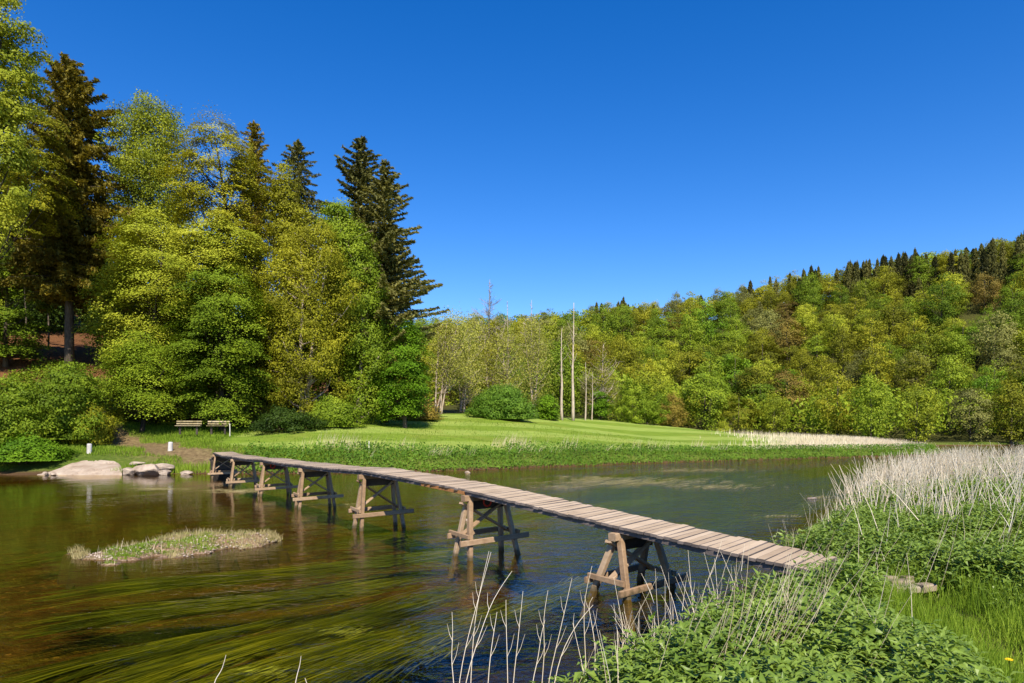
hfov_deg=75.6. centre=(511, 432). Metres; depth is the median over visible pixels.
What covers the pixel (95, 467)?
rock slab
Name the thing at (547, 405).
bush
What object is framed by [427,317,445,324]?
broadleaf tree
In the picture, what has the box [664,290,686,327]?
broadleaf tree
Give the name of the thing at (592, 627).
dry stalk
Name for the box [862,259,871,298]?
spruce tree
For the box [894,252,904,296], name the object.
spruce tree
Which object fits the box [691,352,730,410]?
broadleaf tree
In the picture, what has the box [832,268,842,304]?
spruce tree
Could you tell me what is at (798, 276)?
broadleaf tree
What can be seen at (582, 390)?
broadleaf tree
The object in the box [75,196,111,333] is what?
spruce tree
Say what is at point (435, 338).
broadleaf tree
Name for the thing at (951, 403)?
broadleaf tree
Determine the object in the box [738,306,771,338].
broadleaf tree
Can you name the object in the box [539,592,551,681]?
dry stalk
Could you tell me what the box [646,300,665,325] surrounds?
broadleaf tree
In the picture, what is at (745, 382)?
broadleaf tree
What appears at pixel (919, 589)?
step slab
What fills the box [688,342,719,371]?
broadleaf tree
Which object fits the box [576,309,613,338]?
broadleaf tree
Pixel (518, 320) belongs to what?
broadleaf tree
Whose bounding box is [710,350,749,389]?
broadleaf tree
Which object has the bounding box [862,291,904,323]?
broadleaf tree
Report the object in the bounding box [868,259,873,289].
spruce tree
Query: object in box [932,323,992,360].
broadleaf tree
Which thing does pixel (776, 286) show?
spruce tree
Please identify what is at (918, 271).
spruce tree
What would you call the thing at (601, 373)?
slender tree
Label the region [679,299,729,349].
broadleaf tree
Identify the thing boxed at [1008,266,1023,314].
broadleaf tree
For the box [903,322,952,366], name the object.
broadleaf tree
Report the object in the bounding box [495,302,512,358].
dead tree
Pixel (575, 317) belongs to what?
broadleaf tree
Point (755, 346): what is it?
broadleaf tree
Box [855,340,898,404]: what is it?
broadleaf tree
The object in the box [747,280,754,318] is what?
spruce tree
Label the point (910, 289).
spruce tree
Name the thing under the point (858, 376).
broadleaf tree
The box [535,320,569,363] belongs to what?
broadleaf tree
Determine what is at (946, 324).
broadleaf tree
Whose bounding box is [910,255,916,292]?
spruce tree
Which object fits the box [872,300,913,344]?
broadleaf tree
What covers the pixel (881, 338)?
broadleaf tree
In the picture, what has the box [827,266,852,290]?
broadleaf tree
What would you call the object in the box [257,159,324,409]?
broadleaf tree
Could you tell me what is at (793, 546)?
bank herbs
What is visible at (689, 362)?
broadleaf tree
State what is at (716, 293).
broadleaf tree
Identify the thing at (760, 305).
spruce tree
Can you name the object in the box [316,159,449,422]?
fir tree
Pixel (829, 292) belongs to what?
broadleaf tree
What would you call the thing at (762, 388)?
broadleaf tree
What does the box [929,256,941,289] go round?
spruce tree
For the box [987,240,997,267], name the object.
spruce tree
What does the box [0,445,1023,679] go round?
river water
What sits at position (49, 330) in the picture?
slender tree
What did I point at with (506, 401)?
bush
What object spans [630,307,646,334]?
broadleaf tree
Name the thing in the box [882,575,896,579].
step slab
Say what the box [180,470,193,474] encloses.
rock
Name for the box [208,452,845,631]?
wooden footbridge
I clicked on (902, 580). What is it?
step slab
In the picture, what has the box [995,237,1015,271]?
broadleaf tree
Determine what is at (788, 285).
broadleaf tree
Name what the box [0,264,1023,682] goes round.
ground
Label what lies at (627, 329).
broadleaf tree
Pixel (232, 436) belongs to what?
grass
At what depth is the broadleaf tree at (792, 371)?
193.49 m
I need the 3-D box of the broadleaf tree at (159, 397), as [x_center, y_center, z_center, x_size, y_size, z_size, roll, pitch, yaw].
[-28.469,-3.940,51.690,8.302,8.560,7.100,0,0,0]
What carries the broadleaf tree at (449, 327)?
on the ground at (20, 582)
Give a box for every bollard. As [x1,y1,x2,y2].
[87,444,91,453]
[168,442,172,450]
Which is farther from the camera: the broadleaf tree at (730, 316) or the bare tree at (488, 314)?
the broadleaf tree at (730, 316)
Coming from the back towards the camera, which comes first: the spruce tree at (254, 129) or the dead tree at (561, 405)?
the dead tree at (561, 405)
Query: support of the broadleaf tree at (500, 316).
on the ground at (20, 582)
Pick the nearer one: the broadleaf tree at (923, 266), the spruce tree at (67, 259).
the spruce tree at (67, 259)
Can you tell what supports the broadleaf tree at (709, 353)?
on the ground at (20, 582)
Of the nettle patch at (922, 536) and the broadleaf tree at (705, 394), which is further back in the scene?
the broadleaf tree at (705, 394)
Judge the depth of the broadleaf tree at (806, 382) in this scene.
182.32 m
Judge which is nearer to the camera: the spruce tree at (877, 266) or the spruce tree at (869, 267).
the spruce tree at (877, 266)
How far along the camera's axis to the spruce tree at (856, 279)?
245.43 m
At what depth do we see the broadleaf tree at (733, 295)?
273.50 m
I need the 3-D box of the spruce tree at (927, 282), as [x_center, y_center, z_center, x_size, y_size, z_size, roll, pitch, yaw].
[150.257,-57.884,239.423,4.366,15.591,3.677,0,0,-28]
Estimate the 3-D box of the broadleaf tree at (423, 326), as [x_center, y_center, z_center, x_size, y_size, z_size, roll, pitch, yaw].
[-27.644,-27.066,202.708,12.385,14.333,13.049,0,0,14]
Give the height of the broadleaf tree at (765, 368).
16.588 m
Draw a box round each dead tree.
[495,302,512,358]
[521,300,545,391]
[557,331,567,419]
[567,307,576,420]
[580,364,590,419]
[587,372,601,419]
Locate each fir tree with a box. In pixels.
[287,135,430,415]
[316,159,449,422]
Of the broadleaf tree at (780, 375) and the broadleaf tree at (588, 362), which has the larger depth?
the broadleaf tree at (588, 362)
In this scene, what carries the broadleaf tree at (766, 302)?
on the ground at (20, 582)
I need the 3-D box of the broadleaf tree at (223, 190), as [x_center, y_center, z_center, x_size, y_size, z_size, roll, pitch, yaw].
[-25.815,-15.250,58.973,11.227,28.456,10.546,0,0,0]
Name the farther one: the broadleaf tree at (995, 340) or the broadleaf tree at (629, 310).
the broadleaf tree at (629, 310)
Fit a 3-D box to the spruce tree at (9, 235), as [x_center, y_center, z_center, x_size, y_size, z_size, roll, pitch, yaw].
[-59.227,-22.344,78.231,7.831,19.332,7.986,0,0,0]
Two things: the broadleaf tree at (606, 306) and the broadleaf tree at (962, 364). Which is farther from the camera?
the broadleaf tree at (606, 306)
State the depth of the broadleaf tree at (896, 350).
189.88 m
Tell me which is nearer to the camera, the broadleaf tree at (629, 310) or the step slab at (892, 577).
the step slab at (892, 577)
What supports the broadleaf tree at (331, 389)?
on the ground at (20, 582)
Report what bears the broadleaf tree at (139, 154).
on the ground at (20, 582)
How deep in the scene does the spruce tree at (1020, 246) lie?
220.16 m
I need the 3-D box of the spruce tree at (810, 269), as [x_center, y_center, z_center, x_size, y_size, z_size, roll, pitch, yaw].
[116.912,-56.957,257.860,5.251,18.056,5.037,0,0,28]
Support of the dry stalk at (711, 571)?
on the ground at (20, 582)
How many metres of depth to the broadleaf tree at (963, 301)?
210.70 m
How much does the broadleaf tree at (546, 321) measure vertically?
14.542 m
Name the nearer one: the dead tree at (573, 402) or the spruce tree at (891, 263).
the dead tree at (573, 402)
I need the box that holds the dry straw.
[579,490,1023,682]
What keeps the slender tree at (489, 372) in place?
on the ground at (20, 582)
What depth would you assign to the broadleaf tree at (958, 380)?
162.04 m
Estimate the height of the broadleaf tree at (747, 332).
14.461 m
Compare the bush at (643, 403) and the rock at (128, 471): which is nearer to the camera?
the rock at (128, 471)
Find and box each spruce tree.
[0,51,148,367]
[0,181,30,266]
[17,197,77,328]
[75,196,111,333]
[220,120,279,369]
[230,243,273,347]
[260,139,332,343]
[598,303,604,322]
[695,294,704,328]
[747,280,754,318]
[754,301,764,329]
[767,276,772,309]
[771,279,779,314]
[787,273,794,306]
[792,278,803,310]
[801,269,805,295]
[806,265,813,294]
[808,269,820,307]
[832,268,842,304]
[843,261,851,298]
[847,280,857,310]
[852,261,855,277]
[853,260,862,303]
[859,267,862,282]
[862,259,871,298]
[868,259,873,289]
[873,258,879,299]
[879,254,888,296]
[888,256,895,294]
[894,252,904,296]
[899,252,908,294]
[903,263,915,296]
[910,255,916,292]
[912,278,924,301]
[915,253,921,285]
[921,254,931,291]
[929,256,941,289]
[945,252,957,287]
[953,249,957,273]
[956,251,967,292]
[963,248,971,288]
[965,268,986,300]
[970,247,978,279]
[974,243,985,268]
[979,248,991,290]
[987,238,998,287]
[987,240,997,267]
[997,241,1008,282]
[999,272,1013,293]
[1010,235,1019,283]
[1015,233,1023,282]
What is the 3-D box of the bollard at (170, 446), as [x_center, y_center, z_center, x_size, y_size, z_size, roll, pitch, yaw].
[-23.299,1.009,45.008,0.310,0.805,0.310,0,-3,33]
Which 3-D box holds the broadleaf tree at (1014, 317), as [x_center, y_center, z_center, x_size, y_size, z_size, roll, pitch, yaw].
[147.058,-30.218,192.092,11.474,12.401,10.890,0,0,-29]
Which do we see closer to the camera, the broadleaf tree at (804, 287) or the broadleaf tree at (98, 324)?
the broadleaf tree at (98, 324)
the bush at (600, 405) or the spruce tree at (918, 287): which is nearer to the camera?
the bush at (600, 405)
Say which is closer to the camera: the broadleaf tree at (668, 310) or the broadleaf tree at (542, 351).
the broadleaf tree at (542, 351)
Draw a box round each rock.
[122,467,135,474]
[129,461,144,464]
[132,464,159,474]
[156,463,174,469]
[158,469,171,474]
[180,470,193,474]
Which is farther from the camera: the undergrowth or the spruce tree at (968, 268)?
the spruce tree at (968, 268)
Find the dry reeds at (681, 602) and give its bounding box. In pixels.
[573,484,879,682]
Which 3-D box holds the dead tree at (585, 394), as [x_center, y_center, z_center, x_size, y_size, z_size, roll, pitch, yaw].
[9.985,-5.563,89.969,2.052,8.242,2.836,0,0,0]
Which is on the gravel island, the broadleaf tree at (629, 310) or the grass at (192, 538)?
the grass at (192, 538)
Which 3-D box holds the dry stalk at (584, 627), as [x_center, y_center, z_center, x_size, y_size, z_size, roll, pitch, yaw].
[0.572,1.693,5.100,0.094,1.331,0.008,0,0,0]
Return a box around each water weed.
[129,467,820,516]
[225,624,372,679]
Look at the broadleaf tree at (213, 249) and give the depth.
54.58 m
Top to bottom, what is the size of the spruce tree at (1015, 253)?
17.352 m
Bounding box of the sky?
[0,0,1023,325]
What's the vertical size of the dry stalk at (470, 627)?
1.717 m
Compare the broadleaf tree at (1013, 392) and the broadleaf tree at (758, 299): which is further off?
the broadleaf tree at (758, 299)
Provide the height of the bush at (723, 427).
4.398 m
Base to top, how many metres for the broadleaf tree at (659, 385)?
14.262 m
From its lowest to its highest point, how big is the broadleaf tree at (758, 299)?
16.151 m
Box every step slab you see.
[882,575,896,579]
[883,578,914,583]
[886,583,920,593]
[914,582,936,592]
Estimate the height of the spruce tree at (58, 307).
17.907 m
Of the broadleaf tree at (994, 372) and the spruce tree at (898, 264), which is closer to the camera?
the broadleaf tree at (994, 372)
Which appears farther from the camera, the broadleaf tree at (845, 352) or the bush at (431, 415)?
the broadleaf tree at (845, 352)
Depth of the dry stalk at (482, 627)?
4.70 m
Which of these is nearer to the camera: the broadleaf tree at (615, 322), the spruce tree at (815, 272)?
the broadleaf tree at (615, 322)
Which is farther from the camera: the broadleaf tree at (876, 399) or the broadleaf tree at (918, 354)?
the broadleaf tree at (918, 354)
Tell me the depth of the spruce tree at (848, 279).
247.36 m
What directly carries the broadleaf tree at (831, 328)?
on the ground at (20, 582)
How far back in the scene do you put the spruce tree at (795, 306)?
257.52 m
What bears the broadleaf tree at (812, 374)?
on the ground at (20, 582)
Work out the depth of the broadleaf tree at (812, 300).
237.15 m
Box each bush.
[0,355,114,440]
[0,373,69,446]
[0,432,81,464]
[59,398,120,444]
[248,403,328,432]
[307,393,368,427]
[391,397,443,419]
[463,380,538,419]
[531,390,559,419]
[588,383,614,419]
[607,379,671,423]
[659,391,691,427]
[716,420,733,432]
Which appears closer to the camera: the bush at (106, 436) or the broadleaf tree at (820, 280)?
the bush at (106, 436)
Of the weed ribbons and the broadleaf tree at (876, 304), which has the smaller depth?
the weed ribbons
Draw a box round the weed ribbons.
[0,496,840,682]
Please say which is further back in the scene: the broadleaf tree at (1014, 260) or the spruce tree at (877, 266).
the spruce tree at (877, 266)
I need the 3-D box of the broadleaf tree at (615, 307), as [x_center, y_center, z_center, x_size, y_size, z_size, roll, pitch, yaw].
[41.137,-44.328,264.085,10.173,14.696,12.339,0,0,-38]
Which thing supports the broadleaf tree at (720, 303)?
on the ground at (20, 582)
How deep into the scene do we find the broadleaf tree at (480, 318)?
252.12 m
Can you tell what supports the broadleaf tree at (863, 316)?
on the ground at (20, 582)
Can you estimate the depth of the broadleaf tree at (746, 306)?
253.43 m
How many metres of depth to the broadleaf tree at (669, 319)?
251.95 m
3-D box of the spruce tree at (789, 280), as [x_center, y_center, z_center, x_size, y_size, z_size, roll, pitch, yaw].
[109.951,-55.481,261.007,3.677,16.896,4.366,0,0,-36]
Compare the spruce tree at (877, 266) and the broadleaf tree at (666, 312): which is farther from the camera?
the broadleaf tree at (666, 312)
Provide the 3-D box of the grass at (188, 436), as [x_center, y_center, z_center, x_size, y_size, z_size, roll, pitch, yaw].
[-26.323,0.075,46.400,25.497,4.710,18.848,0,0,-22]
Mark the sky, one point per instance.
(559, 156)
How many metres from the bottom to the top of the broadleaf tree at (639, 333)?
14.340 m
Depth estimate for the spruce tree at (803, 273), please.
259.88 m
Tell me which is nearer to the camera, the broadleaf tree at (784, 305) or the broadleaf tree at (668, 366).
the broadleaf tree at (668, 366)
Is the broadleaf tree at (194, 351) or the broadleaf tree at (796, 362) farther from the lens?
the broadleaf tree at (796, 362)
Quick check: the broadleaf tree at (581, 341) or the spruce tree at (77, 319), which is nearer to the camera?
the spruce tree at (77, 319)
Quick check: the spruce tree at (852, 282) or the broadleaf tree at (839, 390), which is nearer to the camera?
the broadleaf tree at (839, 390)
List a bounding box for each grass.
[0,419,334,470]
[65,528,282,558]
[89,527,246,563]
[102,531,245,563]
[110,460,224,473]
[197,413,848,458]
[298,430,914,449]
[350,440,933,455]
[648,505,1023,682]
[777,459,998,578]
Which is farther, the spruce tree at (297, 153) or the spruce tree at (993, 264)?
the spruce tree at (993, 264)
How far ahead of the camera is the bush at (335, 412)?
54.89 m
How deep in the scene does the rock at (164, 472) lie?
39.32 m
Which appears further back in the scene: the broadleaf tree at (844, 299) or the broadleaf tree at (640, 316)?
the broadleaf tree at (640, 316)
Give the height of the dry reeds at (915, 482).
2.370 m
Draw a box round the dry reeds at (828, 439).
[708,430,924,448]
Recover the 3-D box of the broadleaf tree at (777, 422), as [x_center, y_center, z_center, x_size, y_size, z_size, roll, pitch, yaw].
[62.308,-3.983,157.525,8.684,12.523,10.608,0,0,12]
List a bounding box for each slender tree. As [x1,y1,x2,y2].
[47,313,49,347]
[426,301,481,413]
[443,314,496,411]
[471,314,510,392]
[487,324,532,396]
[511,314,556,407]
[578,332,626,420]
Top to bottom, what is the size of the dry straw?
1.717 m
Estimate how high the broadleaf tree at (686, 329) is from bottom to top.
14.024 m
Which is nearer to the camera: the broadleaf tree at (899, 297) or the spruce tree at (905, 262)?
the broadleaf tree at (899, 297)
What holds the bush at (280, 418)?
on the ground at (20, 582)
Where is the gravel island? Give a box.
[57,534,290,598]
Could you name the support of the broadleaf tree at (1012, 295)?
on the ground at (20, 582)
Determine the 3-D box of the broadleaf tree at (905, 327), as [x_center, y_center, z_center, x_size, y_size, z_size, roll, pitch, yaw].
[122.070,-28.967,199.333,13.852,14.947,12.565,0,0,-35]
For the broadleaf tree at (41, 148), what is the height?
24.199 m
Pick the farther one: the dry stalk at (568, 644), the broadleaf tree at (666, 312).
the broadleaf tree at (666, 312)
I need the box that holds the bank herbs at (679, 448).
[234,439,945,473]
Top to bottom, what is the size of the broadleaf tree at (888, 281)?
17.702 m
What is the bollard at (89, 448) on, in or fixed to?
on the ground at (20, 582)
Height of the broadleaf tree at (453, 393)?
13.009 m
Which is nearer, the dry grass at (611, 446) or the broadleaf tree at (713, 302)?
the dry grass at (611, 446)
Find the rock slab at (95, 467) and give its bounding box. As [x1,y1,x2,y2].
[38,460,121,474]
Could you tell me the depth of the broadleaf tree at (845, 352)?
200.20 m
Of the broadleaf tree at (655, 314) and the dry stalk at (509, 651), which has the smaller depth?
the dry stalk at (509, 651)
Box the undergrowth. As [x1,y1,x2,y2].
[5,355,136,421]
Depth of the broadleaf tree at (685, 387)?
184.80 m
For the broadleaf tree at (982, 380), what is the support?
on the ground at (20, 582)
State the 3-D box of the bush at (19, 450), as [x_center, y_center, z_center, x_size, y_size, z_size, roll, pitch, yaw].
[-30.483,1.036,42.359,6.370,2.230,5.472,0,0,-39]
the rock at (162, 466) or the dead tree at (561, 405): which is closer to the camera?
the rock at (162, 466)
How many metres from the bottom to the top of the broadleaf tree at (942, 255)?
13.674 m
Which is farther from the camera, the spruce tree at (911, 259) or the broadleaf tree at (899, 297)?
the spruce tree at (911, 259)
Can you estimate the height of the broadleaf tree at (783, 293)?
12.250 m
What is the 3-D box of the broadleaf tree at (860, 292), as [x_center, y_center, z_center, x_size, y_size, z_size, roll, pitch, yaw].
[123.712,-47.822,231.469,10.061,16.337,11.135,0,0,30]
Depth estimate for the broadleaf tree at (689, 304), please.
269.36 m
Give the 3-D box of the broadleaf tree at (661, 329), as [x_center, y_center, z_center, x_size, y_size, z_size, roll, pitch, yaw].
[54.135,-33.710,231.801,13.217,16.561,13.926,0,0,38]
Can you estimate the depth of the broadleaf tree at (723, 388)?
179.91 m
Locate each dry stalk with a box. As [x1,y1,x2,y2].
[447,619,458,682]
[459,553,490,682]
[466,571,511,682]
[470,552,488,682]
[488,614,498,682]
[500,610,513,682]
[513,594,524,682]
[533,621,545,680]
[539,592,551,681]
[549,579,571,680]
[554,605,592,682]
[580,567,591,674]
[584,596,596,672]
[701,541,721,602]
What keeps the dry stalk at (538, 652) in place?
on the ground at (20, 582)
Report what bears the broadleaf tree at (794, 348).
on the ground at (20, 582)
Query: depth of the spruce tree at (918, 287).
231.50 m
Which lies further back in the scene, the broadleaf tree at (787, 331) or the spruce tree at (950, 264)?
the spruce tree at (950, 264)
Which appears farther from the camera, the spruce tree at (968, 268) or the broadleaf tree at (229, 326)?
the spruce tree at (968, 268)
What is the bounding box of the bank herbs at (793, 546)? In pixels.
[773,505,847,581]
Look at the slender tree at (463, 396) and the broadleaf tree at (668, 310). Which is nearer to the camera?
the slender tree at (463, 396)
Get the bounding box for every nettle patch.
[530,493,1023,682]
[783,453,1023,580]
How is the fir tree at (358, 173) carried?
on the ground at (20, 582)
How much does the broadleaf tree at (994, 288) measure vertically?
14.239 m
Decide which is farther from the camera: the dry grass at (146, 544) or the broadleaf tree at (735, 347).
the broadleaf tree at (735, 347)
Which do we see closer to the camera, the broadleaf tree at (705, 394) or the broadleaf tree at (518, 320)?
the broadleaf tree at (705, 394)
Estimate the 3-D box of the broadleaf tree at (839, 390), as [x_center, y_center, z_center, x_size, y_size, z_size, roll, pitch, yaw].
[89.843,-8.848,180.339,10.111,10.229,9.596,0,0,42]
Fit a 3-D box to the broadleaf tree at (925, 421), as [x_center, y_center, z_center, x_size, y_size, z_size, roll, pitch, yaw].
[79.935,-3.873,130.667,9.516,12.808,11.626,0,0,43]
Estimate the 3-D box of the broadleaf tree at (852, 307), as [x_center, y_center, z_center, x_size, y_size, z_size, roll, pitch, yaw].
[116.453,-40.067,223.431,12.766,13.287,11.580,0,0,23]
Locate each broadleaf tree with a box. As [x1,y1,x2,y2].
[0,0,55,318]
[0,99,82,259]
[0,246,63,366]
[0,267,79,330]
[71,203,233,424]
[80,290,117,365]
[89,328,195,432]
[92,296,144,350]
[95,87,201,325]
[134,301,241,383]
[148,100,289,416]
[152,260,286,431]
[159,205,282,425]
[230,295,329,404]
[246,207,368,420]
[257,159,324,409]
[310,196,396,423]
[322,316,389,410]
[360,317,436,427]
[392,342,443,396]
[415,314,436,337]
[415,322,429,337]
[420,338,458,386]
[425,328,450,355]
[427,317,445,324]
[428,325,451,354]
[432,347,500,408]
[440,316,460,338]
[463,312,484,326]
[474,347,544,402]
[476,316,509,366]
[494,313,510,325]
[503,314,535,353]
[509,317,530,343]
[532,308,559,326]
[533,341,549,358]
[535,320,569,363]
[538,319,561,342]
[539,313,567,328]
[539,331,584,416]
[548,319,591,364]
[554,313,586,342]
[560,308,583,329]
[563,344,586,374]
[574,361,628,418]
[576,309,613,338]
[577,318,616,369]
[578,336,610,373]
[583,305,599,329]
[586,303,622,339]
[593,355,620,376]
[597,302,614,316]
[601,304,638,343]
[604,306,625,328]
[605,304,633,329]
[605,333,643,377]
[606,333,627,367]
[606,349,642,378]
[610,316,638,340]
[617,335,657,367]
[623,325,665,358]
[624,353,667,385]
[628,366,678,425]
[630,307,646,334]
[631,300,654,341]
[635,338,668,380]
[642,356,677,387]
[644,309,666,344]
[645,313,681,354]
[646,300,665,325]
[652,337,682,375]
[661,301,687,324]
[663,317,680,339]
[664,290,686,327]
[664,309,680,328]
[664,347,715,397]
[670,291,704,328]
[673,315,710,363]
[674,314,706,344]
[675,375,703,406]
[676,383,705,426]
[677,367,738,430]
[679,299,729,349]
[680,293,699,314]
[680,348,724,382]
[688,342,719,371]
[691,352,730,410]
[703,328,748,356]
[705,299,727,325]
[705,371,736,423]
[710,288,725,318]
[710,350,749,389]
[710,353,755,404]
[711,291,738,326]
[715,335,752,374]
[716,392,764,432]
[717,299,748,337]
[722,316,753,350]
[727,291,738,313]
[731,362,785,407]
[734,283,755,318]
[735,379,787,426]
[738,297,758,324]
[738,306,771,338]
[743,339,786,371]
[744,309,789,348]
[745,280,774,314]
[745,325,776,364]
[746,355,781,391]
[755,391,792,435]
[761,368,815,429]
[762,289,782,324]
[765,275,786,290]
[766,317,809,359]
[768,300,803,331]
[769,368,805,395]
[770,344,808,368]
[776,290,793,316]
[778,269,800,298]
[779,273,798,307]
[784,347,816,383]
[787,312,827,346]
[790,271,825,312]
[790,299,816,334]
[791,379,816,416]
[799,334,832,364]
[800,287,826,322]
[802,353,838,396]
[804,271,827,294]
[808,366,866,435]
[812,311,850,357]
[817,280,848,307]
[817,302,843,327]
[822,275,833,296]
[823,301,857,337]
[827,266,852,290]
[827,321,857,375]
[828,284,853,311]
[829,384,857,404]
[840,296,875,330]
[841,345,886,389]
[846,371,899,438]
[847,317,898,359]
[848,306,884,348]
[850,277,880,309]
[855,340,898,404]
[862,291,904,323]
[869,263,898,307]
[871,338,907,378]
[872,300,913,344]
[880,292,905,310]
[885,272,910,298]
[888,344,940,409]
[890,313,944,358]
[890,348,931,389]
[891,381,947,442]
[896,295,924,333]
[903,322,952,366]
[904,254,936,291]
[911,272,967,334]
[913,288,940,316]
[922,353,981,425]
[928,271,972,307]
[929,250,950,281]
[930,254,973,279]
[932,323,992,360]
[935,316,968,336]
[937,282,973,319]
[937,328,978,368]
[937,359,976,397]
[940,387,997,441]
[943,357,977,376]
[943,388,1001,432]
[945,249,972,270]
[959,365,1006,425]
[961,358,1021,393]
[963,310,1021,370]
[964,271,1005,311]
[966,308,1007,348]
[976,349,1023,377]
[983,238,1008,261]
[983,281,1023,328]
[984,371,1023,444]
[992,308,1023,347]
[994,369,1023,431]
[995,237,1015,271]
[995,357,1023,392]
[997,327,1023,365]
[1001,265,1023,303]
[1005,240,1015,263]
[1005,253,1023,268]
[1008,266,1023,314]
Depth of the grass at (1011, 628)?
6.25 m
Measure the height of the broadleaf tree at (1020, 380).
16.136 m
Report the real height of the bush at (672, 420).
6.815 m
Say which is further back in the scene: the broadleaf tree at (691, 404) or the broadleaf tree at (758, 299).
the broadleaf tree at (758, 299)
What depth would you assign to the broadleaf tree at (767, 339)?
214.86 m
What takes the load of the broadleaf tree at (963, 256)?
on the ground at (20, 582)
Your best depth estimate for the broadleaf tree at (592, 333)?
218.35 m
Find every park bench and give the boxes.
[175,420,201,433]
[208,420,229,433]
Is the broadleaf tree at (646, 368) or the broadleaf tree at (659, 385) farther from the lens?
the broadleaf tree at (646, 368)
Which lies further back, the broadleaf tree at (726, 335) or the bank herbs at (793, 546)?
the broadleaf tree at (726, 335)
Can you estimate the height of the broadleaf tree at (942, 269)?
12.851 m
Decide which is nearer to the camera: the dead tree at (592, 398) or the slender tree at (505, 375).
the slender tree at (505, 375)
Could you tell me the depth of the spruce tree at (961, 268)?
228.89 m
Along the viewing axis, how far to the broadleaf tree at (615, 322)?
237.02 m
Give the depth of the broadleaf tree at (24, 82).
42.00 m
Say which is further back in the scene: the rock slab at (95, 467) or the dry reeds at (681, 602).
the rock slab at (95, 467)
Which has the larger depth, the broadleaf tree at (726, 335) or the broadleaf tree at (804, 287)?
the broadleaf tree at (804, 287)
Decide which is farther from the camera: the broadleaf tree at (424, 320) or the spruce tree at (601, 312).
the spruce tree at (601, 312)
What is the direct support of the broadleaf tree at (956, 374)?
on the ground at (20, 582)
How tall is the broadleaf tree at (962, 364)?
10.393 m
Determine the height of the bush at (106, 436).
3.794 m
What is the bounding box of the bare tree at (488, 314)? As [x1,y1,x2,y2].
[467,283,515,371]
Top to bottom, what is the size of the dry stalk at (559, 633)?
1.354 m
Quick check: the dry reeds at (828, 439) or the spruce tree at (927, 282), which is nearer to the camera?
the dry reeds at (828, 439)
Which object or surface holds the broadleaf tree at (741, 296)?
on the ground at (20, 582)
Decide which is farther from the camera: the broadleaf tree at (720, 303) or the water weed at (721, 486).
the broadleaf tree at (720, 303)
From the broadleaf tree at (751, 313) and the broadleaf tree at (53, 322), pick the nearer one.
the broadleaf tree at (53, 322)
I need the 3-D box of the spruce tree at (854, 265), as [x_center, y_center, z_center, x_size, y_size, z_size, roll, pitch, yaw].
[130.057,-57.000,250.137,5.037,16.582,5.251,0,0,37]
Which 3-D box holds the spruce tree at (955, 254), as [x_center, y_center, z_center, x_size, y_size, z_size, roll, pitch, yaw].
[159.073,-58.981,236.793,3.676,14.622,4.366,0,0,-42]
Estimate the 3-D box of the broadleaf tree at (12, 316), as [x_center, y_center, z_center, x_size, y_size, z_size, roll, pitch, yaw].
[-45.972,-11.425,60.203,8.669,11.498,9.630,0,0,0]
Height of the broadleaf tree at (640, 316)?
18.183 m
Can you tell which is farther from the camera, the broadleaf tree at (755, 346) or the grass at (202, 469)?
the broadleaf tree at (755, 346)
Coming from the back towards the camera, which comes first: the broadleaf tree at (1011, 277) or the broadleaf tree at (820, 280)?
the broadleaf tree at (820, 280)
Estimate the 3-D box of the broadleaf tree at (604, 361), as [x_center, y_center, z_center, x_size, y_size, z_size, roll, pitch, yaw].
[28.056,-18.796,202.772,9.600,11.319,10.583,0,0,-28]
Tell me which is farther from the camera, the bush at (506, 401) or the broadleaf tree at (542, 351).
the broadleaf tree at (542, 351)
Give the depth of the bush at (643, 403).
96.75 m
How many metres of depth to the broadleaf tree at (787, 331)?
216.08 m
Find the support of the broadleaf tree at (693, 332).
on the ground at (20, 582)
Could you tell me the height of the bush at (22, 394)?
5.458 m
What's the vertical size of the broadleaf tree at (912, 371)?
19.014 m
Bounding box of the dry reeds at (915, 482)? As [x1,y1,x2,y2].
[822,443,1023,544]
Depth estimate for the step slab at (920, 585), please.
7.38 m
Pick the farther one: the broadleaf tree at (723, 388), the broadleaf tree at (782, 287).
the broadleaf tree at (782, 287)
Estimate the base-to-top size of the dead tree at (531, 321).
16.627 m
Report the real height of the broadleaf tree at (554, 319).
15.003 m
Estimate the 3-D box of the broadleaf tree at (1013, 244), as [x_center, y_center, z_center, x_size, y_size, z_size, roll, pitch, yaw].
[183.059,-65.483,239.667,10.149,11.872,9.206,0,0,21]
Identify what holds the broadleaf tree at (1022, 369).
on the ground at (20, 582)
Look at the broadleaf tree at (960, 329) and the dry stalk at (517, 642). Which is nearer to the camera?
the dry stalk at (517, 642)
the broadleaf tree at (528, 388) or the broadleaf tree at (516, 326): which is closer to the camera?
the broadleaf tree at (528, 388)
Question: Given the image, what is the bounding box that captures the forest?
[397,240,1021,435]
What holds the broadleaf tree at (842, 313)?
on the ground at (20, 582)
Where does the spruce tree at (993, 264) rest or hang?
on the ground at (20, 582)
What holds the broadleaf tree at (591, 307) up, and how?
on the ground at (20, 582)
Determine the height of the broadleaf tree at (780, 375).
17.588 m

